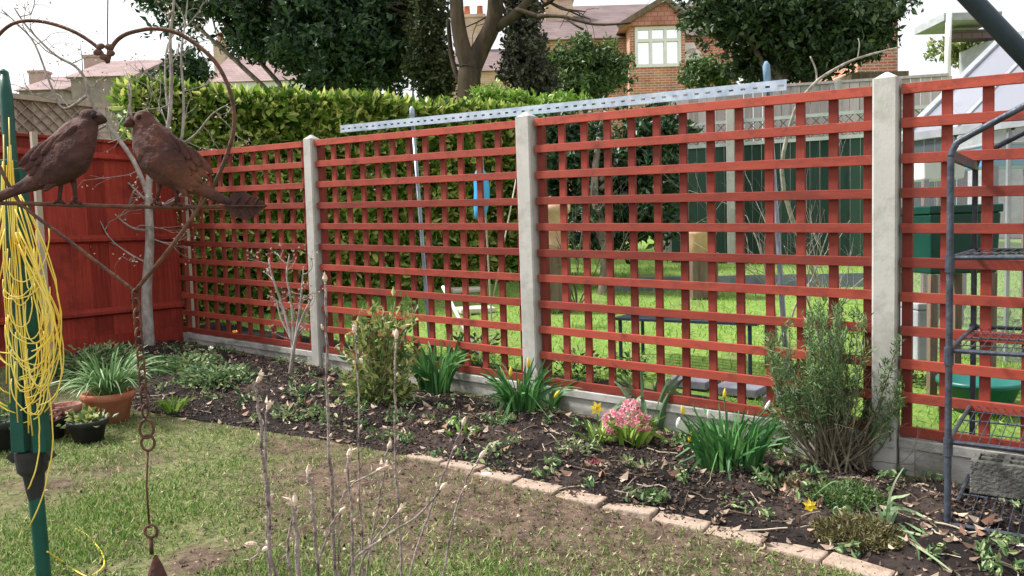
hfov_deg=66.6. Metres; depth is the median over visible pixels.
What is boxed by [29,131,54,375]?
fence stake
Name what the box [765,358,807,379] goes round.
leafy plant
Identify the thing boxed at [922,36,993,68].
clipped shrub
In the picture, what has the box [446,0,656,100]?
forked tree
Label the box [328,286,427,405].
leafy shrub
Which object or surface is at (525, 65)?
ivy clad tree
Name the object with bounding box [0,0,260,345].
bare sapling
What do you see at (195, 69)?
evergreen shrub
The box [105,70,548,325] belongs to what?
laurel hedge
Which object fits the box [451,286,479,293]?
stepping stone
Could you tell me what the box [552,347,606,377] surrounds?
leafy plant
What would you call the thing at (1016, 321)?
leafy plant
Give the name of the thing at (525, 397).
daffodil clump
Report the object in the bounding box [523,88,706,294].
evergreen shrub
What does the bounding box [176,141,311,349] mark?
trellis panel
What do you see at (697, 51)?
arched window
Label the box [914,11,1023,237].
flat roofed building
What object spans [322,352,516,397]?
gravel board
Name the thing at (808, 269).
bare shrub
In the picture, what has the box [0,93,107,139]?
lattice topped fence
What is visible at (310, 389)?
leafy plant
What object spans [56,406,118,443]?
plant pot
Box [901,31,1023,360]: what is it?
greenhouse
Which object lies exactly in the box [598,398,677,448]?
hyacinth
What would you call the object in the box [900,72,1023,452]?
trellis panel
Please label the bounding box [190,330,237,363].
flowering plant
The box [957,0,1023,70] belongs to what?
swing frame leg
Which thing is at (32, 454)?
rotary dryer
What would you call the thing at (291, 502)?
budding shrub
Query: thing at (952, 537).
leaf litter
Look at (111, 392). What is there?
plant pot
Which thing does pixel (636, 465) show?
leafy plant
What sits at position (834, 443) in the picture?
rosemary bush
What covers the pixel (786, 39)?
evergreen tree
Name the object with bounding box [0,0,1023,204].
sky
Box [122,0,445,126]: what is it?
evergreen tree
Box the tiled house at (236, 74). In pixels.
[203,32,311,229]
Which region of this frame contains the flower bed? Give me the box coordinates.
[54,340,1023,575]
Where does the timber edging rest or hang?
on the neighbour lawn at (696, 360)
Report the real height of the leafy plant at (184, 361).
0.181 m
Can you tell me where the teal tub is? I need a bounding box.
[935,374,1020,414]
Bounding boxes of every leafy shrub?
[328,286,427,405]
[463,78,595,115]
[545,26,638,113]
[675,49,742,89]
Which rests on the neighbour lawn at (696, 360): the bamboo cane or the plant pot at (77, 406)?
the bamboo cane
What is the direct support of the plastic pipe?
on the neighbour lawn at (696, 360)
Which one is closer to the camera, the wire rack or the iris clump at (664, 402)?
the wire rack
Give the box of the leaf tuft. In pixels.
[441,416,489,435]
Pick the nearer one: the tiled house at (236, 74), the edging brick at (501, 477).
the edging brick at (501, 477)
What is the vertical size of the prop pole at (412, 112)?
1.813 m
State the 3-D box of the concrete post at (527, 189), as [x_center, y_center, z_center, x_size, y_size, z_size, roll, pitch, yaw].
[0.116,0.006,4.546,0.108,2.038,0.100,1,5,36]
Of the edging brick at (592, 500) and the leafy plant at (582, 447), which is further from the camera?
the leafy plant at (582, 447)
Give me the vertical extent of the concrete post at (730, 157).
2.281 m
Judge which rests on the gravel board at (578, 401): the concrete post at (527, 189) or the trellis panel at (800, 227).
the trellis panel at (800, 227)
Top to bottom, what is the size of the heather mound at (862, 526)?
0.132 m
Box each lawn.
[0,341,1005,575]
[199,236,1021,440]
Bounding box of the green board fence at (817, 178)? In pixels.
[671,105,956,264]
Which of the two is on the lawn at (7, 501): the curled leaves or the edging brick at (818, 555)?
the edging brick at (818, 555)
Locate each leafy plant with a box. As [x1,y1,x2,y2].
[47,340,146,379]
[147,349,219,375]
[174,361,258,391]
[270,402,312,421]
[282,377,324,396]
[317,413,357,429]
[347,394,390,409]
[377,429,405,440]
[453,332,500,359]
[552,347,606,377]
[554,433,598,455]
[606,351,654,376]
[628,458,662,472]
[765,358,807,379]
[900,370,938,385]
[977,309,1021,357]
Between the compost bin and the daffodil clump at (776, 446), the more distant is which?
the compost bin
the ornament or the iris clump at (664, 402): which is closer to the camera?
the ornament
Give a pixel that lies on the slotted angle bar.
(749, 89)
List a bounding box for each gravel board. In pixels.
[183,332,311,363]
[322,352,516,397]
[540,385,870,466]
[898,436,1023,484]
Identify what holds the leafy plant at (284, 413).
on the flower bed
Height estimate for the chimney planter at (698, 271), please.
0.673 m
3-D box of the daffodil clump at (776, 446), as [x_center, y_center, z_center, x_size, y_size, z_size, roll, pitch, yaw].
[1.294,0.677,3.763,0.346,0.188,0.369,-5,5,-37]
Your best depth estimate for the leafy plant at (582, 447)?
3.53 m
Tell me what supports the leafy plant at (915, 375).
on the neighbour lawn at (696, 360)
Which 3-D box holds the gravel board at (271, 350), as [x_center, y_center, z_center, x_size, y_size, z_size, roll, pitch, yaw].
[-2.131,0.599,6.256,1.705,0.406,0.053,1,5,36]
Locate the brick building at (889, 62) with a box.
[788,13,904,83]
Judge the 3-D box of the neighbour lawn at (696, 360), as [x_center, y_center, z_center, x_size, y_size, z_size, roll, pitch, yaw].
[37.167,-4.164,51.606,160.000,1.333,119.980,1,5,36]
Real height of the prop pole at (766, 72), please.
1.856 m
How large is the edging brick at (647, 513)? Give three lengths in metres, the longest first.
0.200 x 0.088 x 0.050 m
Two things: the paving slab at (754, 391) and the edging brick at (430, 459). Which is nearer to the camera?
the edging brick at (430, 459)
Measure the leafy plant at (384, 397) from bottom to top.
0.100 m
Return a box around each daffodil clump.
[397,331,478,402]
[462,357,573,423]
[521,371,591,408]
[571,401,638,447]
[668,389,807,481]
[728,420,797,454]
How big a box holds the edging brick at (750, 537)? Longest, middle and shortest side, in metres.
0.200 x 0.088 x 0.050 m
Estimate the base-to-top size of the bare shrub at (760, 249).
1.624 m
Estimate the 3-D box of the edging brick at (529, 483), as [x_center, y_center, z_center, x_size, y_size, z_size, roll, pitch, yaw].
[0.105,0.833,3.211,0.200,0.050,0.088,3,8,33]
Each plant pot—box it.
[0,401,10,452]
[49,401,82,434]
[49,403,73,439]
[50,342,187,423]
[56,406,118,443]
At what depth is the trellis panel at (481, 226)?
5.00 m
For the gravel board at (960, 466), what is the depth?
3.34 m
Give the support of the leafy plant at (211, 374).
on the flower bed
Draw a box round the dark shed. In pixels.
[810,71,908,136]
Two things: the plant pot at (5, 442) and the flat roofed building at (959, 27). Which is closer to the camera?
the plant pot at (5, 442)
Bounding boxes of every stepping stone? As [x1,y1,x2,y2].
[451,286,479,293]
[455,305,495,313]
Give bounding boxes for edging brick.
[405,453,447,464]
[440,460,485,474]
[474,468,521,484]
[512,478,562,494]
[556,490,607,507]
[602,503,658,520]
[652,512,710,532]
[705,525,765,545]
[764,542,828,564]
[822,552,895,575]
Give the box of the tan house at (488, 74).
[452,5,511,101]
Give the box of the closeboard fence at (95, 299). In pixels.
[0,131,184,366]
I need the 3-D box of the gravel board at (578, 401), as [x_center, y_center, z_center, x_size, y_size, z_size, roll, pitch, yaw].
[0.903,0.780,4.035,1.790,0.408,0.053,1,5,36]
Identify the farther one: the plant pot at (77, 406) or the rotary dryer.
the plant pot at (77, 406)
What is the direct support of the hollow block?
on the wire rack
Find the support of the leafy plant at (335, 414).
on the flower bed
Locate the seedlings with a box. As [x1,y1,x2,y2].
[62,342,1023,575]
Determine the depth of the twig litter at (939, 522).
3.27 m
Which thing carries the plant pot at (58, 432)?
on the lawn at (7, 501)
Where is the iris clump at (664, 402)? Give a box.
[599,360,682,428]
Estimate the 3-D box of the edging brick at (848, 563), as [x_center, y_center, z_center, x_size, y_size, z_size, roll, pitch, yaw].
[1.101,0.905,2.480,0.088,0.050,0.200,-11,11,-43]
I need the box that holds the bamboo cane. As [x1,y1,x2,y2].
[493,179,515,296]
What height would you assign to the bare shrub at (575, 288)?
1.337 m
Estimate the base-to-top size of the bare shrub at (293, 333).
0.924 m
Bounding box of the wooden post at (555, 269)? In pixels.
[548,204,571,312]
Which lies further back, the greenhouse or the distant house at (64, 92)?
the distant house at (64, 92)
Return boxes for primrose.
[426,414,455,425]
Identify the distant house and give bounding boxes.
[13,70,71,99]
[64,54,178,221]
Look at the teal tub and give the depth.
4.00 m
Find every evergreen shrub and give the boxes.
[139,40,217,83]
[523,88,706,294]
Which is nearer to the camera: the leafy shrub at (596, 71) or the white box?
the white box
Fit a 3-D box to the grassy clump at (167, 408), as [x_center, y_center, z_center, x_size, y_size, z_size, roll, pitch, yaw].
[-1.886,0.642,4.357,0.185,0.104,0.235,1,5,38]
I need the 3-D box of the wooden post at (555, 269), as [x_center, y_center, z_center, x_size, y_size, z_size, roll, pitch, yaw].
[0.380,-0.274,7.205,0.340,0.978,0.340,-2,4,0]
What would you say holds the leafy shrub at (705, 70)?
on the neighbour lawn at (696, 360)
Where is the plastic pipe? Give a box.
[441,285,481,361]
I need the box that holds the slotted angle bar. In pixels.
[340,79,788,132]
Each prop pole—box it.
[409,106,429,353]
[763,61,789,402]
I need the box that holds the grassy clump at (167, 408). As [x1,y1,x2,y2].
[151,393,197,413]
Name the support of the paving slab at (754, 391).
on the neighbour lawn at (696, 360)
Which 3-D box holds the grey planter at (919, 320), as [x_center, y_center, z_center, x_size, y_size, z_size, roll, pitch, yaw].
[2.384,0.246,4.588,0.133,0.340,0.260,-2,4,0]
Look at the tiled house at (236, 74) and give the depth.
30.66 m
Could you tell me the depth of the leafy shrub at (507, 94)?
10.04 m
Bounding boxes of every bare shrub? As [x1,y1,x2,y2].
[246,243,323,373]
[514,178,643,302]
[669,136,857,345]
[749,171,919,347]
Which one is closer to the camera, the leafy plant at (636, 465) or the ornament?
the ornament
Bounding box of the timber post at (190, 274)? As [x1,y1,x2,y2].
[185,197,197,333]
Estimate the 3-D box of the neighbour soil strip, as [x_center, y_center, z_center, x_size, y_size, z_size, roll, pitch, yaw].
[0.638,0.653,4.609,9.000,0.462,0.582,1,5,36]
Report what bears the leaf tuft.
on the flower bed
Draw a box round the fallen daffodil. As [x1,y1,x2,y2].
[803,469,975,575]
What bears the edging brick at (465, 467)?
on the lawn at (7, 501)
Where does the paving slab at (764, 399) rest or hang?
on the neighbour lawn at (696, 360)
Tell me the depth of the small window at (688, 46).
24.77 m
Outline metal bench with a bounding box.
[615,314,765,374]
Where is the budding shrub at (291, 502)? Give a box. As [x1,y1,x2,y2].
[244,271,486,575]
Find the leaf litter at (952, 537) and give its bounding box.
[57,341,1018,575]
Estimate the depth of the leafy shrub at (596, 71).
12.64 m
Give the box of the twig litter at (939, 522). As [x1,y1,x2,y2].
[131,355,1023,575]
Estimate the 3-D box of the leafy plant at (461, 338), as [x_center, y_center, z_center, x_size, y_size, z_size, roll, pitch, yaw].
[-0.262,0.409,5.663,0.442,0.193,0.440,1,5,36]
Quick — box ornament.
[0,0,266,575]
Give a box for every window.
[635,26,680,67]
[683,48,701,81]
[685,42,695,53]
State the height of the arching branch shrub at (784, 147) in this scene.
2.290 m
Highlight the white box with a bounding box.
[914,162,964,324]
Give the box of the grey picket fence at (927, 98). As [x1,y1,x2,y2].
[653,73,951,251]
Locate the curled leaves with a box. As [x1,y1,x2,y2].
[242,375,1016,538]
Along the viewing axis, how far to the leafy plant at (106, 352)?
5.31 m
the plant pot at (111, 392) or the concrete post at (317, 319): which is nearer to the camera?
the plant pot at (111, 392)
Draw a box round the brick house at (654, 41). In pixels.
[537,0,734,215]
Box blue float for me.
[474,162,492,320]
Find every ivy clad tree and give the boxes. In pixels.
[371,0,459,217]
[466,0,598,97]
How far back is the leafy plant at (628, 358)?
4.99 m
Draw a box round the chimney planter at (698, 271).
[689,232,718,298]
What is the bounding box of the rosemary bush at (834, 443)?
[760,299,942,479]
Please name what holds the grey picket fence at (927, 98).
on the neighbour lawn at (696, 360)
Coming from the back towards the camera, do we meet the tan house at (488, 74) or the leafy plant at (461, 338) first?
the tan house at (488, 74)
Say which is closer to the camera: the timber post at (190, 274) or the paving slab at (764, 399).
the paving slab at (764, 399)
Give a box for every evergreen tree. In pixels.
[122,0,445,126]
[661,0,923,138]
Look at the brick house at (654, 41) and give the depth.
24.10 m
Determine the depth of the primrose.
4.05 m
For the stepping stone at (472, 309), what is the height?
0.050 m
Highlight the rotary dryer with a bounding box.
[0,69,104,575]
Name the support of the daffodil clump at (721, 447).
on the flower bed
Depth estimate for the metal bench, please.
5.05 m
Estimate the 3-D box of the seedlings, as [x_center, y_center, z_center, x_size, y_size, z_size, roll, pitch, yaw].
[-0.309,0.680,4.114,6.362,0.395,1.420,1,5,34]
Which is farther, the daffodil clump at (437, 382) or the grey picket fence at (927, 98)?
the grey picket fence at (927, 98)
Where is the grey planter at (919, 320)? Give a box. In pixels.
[900,302,939,360]
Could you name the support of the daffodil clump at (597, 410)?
on the flower bed
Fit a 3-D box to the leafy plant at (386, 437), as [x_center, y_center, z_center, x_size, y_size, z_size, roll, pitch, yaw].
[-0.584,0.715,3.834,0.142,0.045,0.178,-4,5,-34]
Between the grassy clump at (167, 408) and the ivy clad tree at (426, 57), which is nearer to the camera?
the grassy clump at (167, 408)
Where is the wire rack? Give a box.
[943,103,1023,538]
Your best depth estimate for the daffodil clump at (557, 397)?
4.42 m
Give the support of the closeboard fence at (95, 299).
on the lawn at (7, 501)
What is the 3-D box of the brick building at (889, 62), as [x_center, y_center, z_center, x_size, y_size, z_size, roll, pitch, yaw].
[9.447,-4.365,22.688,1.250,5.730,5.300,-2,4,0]
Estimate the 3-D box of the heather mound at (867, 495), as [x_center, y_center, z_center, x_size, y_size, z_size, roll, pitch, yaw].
[1.274,0.793,3.002,0.372,0.141,0.346,-2,4,0]
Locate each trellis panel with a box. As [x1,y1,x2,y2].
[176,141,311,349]
[314,121,522,379]
[534,86,871,430]
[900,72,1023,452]
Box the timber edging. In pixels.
[615,273,862,290]
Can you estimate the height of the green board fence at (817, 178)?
2.041 m
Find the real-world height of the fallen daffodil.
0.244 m
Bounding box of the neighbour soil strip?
[200,322,1023,453]
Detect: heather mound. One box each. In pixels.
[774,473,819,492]
[795,476,888,513]
[804,507,908,553]
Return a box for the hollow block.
[970,450,1023,499]
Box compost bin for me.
[900,203,1003,394]
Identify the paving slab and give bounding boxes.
[666,375,720,389]
[718,381,765,397]
[763,390,807,405]
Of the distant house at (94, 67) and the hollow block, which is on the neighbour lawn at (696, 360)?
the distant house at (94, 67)
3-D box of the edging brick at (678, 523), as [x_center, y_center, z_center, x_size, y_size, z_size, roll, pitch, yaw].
[0.621,0.874,2.860,0.200,0.050,0.088,2,8,35]
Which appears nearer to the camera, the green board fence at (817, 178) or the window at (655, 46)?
the green board fence at (817, 178)
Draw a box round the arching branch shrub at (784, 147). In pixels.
[780,38,899,300]
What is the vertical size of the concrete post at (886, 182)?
2.060 m
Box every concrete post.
[303,135,325,365]
[515,112,542,405]
[726,109,735,263]
[871,72,901,471]

